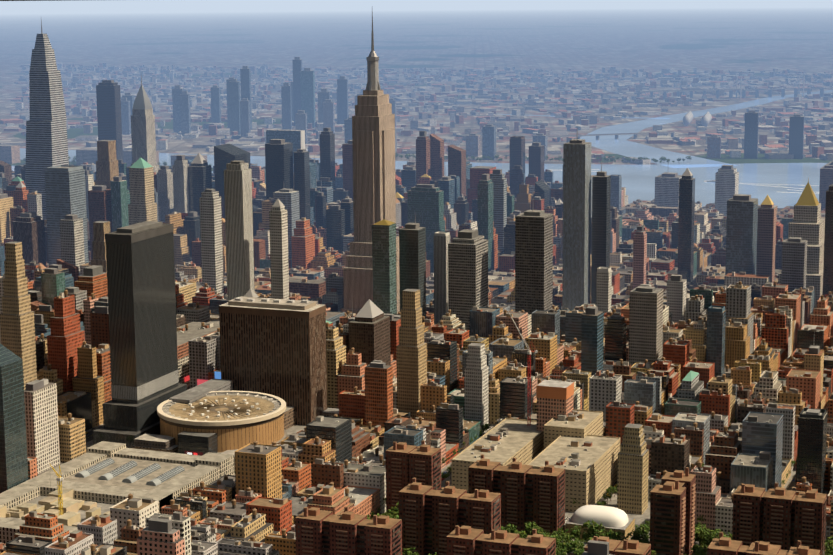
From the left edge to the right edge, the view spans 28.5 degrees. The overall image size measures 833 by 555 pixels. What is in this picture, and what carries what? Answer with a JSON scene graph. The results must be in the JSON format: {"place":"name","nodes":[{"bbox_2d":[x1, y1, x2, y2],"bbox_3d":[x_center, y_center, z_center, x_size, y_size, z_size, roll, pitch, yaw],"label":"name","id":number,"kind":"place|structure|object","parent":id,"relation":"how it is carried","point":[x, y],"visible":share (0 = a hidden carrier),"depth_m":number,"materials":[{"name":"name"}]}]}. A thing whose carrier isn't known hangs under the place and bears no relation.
{"place":"outdoors","nodes":[
{"label":"outdoors","id":0,"kind":"place"},
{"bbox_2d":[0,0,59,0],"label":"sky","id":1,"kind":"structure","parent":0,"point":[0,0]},
{"bbox_2d":[10,160,212,170],"bbox_3d":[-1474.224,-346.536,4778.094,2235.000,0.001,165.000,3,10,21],"label":"roosevelt island ground","id":2,"kind":"structure","parent":0,"point":[22,162],"depth_m":4600.35,"materials":[{"name":"green plant"}]},
{"bbox_2d":[0,0,832,547],"bbox_3d":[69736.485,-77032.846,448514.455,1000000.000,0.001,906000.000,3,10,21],"label":"ground","id":3,"kind":"structure","parent":0,"point":[658,36],"depth_m":15666.19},
{"bbox_2d":[0,12,832,554],"bbox_3d":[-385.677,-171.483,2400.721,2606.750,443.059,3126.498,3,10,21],"label":"city buildings","id":4,"kind":"structure","parent":3,"relation":"on","point":[258,310],"depth_m":1776.10,"materials":[{"name":"concrete"}]},
{"bbox_2d":[85,289,794,541],"bbox_3d":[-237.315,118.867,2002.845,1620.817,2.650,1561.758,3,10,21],"label":"vehicles","id":5,"kind":"object","parent":3,"relation":"on","point":[442,479],"depth_m":1611.11,"materials":[{"name":"metal"}]},
{"bbox_2d":[85,212,827,554],"bbox_3d":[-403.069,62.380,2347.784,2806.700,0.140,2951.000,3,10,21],"label":"pavements","id":6,"kind":"structure","parent":3,"relation":"on","point":[639,518],"depth_m":1542.47,"materials":[{"name":"concrete"}]},
{"bbox_2d":[385,507,396,514],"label":"tree","id":7,"kind":"object","parent":6,"relation":"on","point":[388,510],"visible":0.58,"depth_m":1422.96,"materials":[{"name":"green plant"}]},
{"bbox_2d":[392,511,398,518],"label":"tree","id":8,"kind":"object","parent":6,"relation":"on","point":[396,513],"visible":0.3,"depth_m":1388.08,"materials":[{"name":"green plant"}]},
{"bbox_2d":[402,547,419,554],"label":"tree","id":9,"kind":"object","parent":6,"relation":"on","point":[409,552],"visible":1,"depth_m":1313.91,"materials":[{"name":"green plant"}]},
{"bbox_2d":[441,472,449,483],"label":"tree","id":10,"kind":"object","parent":6,"relation":"on","point":[443,475],"visible":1,"depth_m":1548.74,"materials":[{"name":"green plant"}]},
{"bbox_2d":[446,467,451,479],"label":"tree","id":11,"kind":"object","parent":6,"relation":"on","point":[449,468],"visible":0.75,"depth_m":1561.22,"materials":[{"name":"green plant"}]},
{"bbox_2d":[507,523,517,532],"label":"tree","id":12,"kind":"object","parent":6,"relation":"on","point":[511,528],"visible":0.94,"depth_m":1382.73,"materials":[{"name":"green plant"}]},
{"bbox_2d":[519,530,527,538],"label":"tree","id":13,"kind":"object","parent":6,"relation":"on","point":[523,535],"visible":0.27,"depth_m":1337.04,"materials":[{"name":"green plant"}]},
{"bbox_2d":[522,521,535,531],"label":"tree","id":14,"kind":"object","parent":6,"relation":"on","point":[528,523],"visible":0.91,"depth_m":1378.04,"materials":[{"name":"green plant"}]},
{"bbox_2d":[528,522,542,533],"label":"tree","id":15,"kind":"object","parent":6,"relation":"on","point":[534,527],"visible":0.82,"depth_m":1372.81,"materials":[{"name":"green plant"}]},
{"bbox_2d":[551,534,563,546],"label":"tree","id":16,"kind":"object","parent":6,"relation":"on","point":[558,541],"visible":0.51,"depth_m":1339.58,"materials":[{"name":"green plant"}]},
{"bbox_2d":[553,528,568,542],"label":"tree","id":17,"kind":"object","parent":6,"relation":"on","point":[560,531],"visible":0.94,"depth_m":1350.27,"materials":[{"name":"green plant"}]},
{"bbox_2d":[556,547,567,554],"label":"tree","id":18,"kind":"object","parent":6,"relation":"on","point":[564,550],"visible":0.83,"depth_m":1310.50,"materials":[{"name":"green plant"}]},
{"bbox_2d":[558,540,567,548],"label":"tree","id":19,"kind":"object","parent":6,"relation":"on","point":[563,543],"visible":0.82,"depth_m":1337.81,"materials":[{"name":"green plant"}]},
{"bbox_2d":[567,540,580,550],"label":"tree","id":20,"kind":"object","parent":6,"relation":"on","point":[572,542],"visible":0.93,"depth_m":1327.16,"materials":[{"name":"green plant"}]},
{"bbox_2d":[570,530,580,538],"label":"tree","id":21,"kind":"object","parent":6,"relation":"on","point":[576,533],"visible":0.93,"depth_m":1371.37,"materials":[{"name":"green plant"}]},
{"bbox_2d":[570,524,580,531],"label":"tree","id":22,"kind":"object","parent":6,"relation":"on","point":[575,528],"visible":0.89,"depth_m":1383.03,"materials":[{"name":"green plant"}]},
{"bbox_2d":[574,548,583,554],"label":"tree","id":23,"kind":"object","parent":6,"relation":"on","point":[576,551],"visible":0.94,"depth_m":1317.39,"materials":[{"name":"green plant"}]},
{"bbox_2d":[581,533,588,539],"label":"tree","id":24,"kind":"object","parent":6,"relation":"on","point":[585,536],"visible":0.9,"depth_m":1371.58,"materials":[{"name":"green plant"}]},
{"bbox_2d":[582,519,596,533],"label":"tree","id":25,"kind":"object","parent":6,"relation":"on","point":[587,523],"visible":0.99,"depth_m":1370.70,"materials":[{"name":"green plant"}]},
{"bbox_2d":[589,523,605,534],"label":"tree","id":26,"kind":"object","parent":6,"relation":"on","point":[596,526],"visible":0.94,"depth_m":1367.14,"materials":[{"name":"green plant"}]},
{"bbox_2d":[594,529,609,537],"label":"tree","id":27,"kind":"object","parent":6,"relation":"on","point":[598,533],"visible":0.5,"depth_m":1352.32,"materials":[{"name":"green plant"}]},
{"bbox_2d":[602,493,612,504],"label":"tree","id":28,"kind":"object","parent":6,"relation":"on","point":[609,496],"visible":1,"depth_m":1480.02,"materials":[{"name":"green plant"}]},
{"bbox_2d":[606,485,615,500],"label":"tree","id":29,"kind":"object","parent":6,"relation":"on","point":[610,489],"visible":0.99,"depth_m":1491.22,"materials":[{"name":"green plant"}]},
{"bbox_2d":[607,529,620,537],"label":"tree","id":30,"kind":"object","parent":6,"relation":"on","point":[610,533],"visible":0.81,"depth_m":1353.16,"materials":[{"name":"green plant"}]},
{"bbox_2d":[612,531,627,541],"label":"tree","id":31,"kind":"object","parent":6,"relation":"on","point":[618,535],"visible":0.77,"depth_m":1342.88,"materials":[{"name":"green plant"}]},
{"bbox_2d":[626,528,643,539],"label":"tree","id":32,"kind":"object","parent":6,"relation":"on","point":[636,533],"visible":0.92,"depth_m":1352.70,"materials":[{"name":"green plant"}]},
{"bbox_2d":[638,530,648,539],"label":"tree","id":33,"kind":"object","parent":6,"relation":"on","point":[645,536],"visible":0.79,"depth_m":1361.94,"materials":[{"name":"green plant"}]},
{"bbox_2d":[639,524,649,532],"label":"tree","id":34,"kind":"object","parent":6,"relation":"on","point":[644,527],"visible":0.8,"depth_m":1375.52,"materials":[{"name":"green plant"}]},
{"bbox_2d":[691,545,703,552],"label":"tree","id":35,"kind":"object","parent":6,"relation":"on","point":[694,549],"visible":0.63,"depth_m":1323.60,"materials":[{"name":"green plant"}]},
{"bbox_2d":[695,531,700,541],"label":"tree","id":36,"kind":"object","parent":6,"relation":"on","point":[697,538],"visible":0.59,"depth_m":1355.88,"materials":[{"name":"green plant"}]},
{"bbox_2d":[694,546,706,554],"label":"tree","id":37,"kind":"object","parent":6,"relation":"on","point":[701,549],"visible":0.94,"depth_m":1309.26,"materials":[{"name":"green plant"}]},
{"bbox_2d":[695,522,706,541],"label":"tree","id":38,"kind":"object","parent":6,"relation":"on","point":[698,525],"visible":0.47,"depth_m":1376.69,"materials":[{"name":"green plant"}]},
{"bbox_2d":[696,540,709,548],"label":"tree","id":39,"kind":"object","parent":6,"relation":"on","point":[703,542],"visible":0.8,"depth_m":1341.75,"materials":[{"name":"green plant"}]},
{"bbox_2d":[696,527,712,551],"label":"tree","id":40,"kind":"object","parent":6,"relation":"on","point":[704,529],"visible":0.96,"depth_m":1350.60,"materials":[{"name":"green plant"}]},
{"bbox_2d":[700,528,717,543],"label":"tree","id":41,"kind":"object","parent":6,"relation":"on","point":[704,535],"visible":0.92,"depth_m":1341.25,"materials":[{"name":"green plant"}]},
{"bbox_2d":[709,529,725,540],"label":"tree","id":42,"kind":"object","parent":6,"relation":"on","point":[716,531],"visible":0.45,"depth_m":1339.23,"materials":[{"name":"green plant"}]},
{"bbox_2d":[825,540,832,554],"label":"tree","id":43,"kind":"object","parent":6,"relation":"on","point":[827,546],"visible":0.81,"depth_m":1315.35,"materials":[{"name":"green plant"}]},
{"bbox_2d":[825,537,832,553],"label":"tree","id":44,"kind":"object","parent":6,"relation":"on","point":[826,540],"visible":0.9,"depth_m":1321.05,"materials":[{"name":"green plant"}]},
{"bbox_2d":[572,505,627,526],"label":"dome roof","id":45,"kind":"structure","parent":3,"relation":"on","point":[606,516],"depth_m":1386.92,"materials":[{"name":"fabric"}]},
{"bbox_2d":[0,57,832,166],"bbox_3d":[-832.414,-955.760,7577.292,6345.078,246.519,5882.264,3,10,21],"label":"distant city buildings","id":46,"kind":"structure","parent":0,"point":[299,96],"depth_m":6246.20,"materials":[{"name":"concrete"}]},
{"bbox_2d":[11,90,832,207],"bbox_3d":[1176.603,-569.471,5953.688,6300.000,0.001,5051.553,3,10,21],"label":"river water","id":47,"kind":"structure","parent":0,"point":[638,181],"depth_m":4360.45,"materials":[{"name":"blue liquid"}]},
{"bbox_2d":[561,169,816,193],"bbox_3d":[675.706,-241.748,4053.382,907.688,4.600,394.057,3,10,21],"label":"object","id":48,"kind":"object","parent":47,"relation":"on","point":[742,183],"visible":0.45,"depth_m":3957.99,"materials":[{"name":"metal"}]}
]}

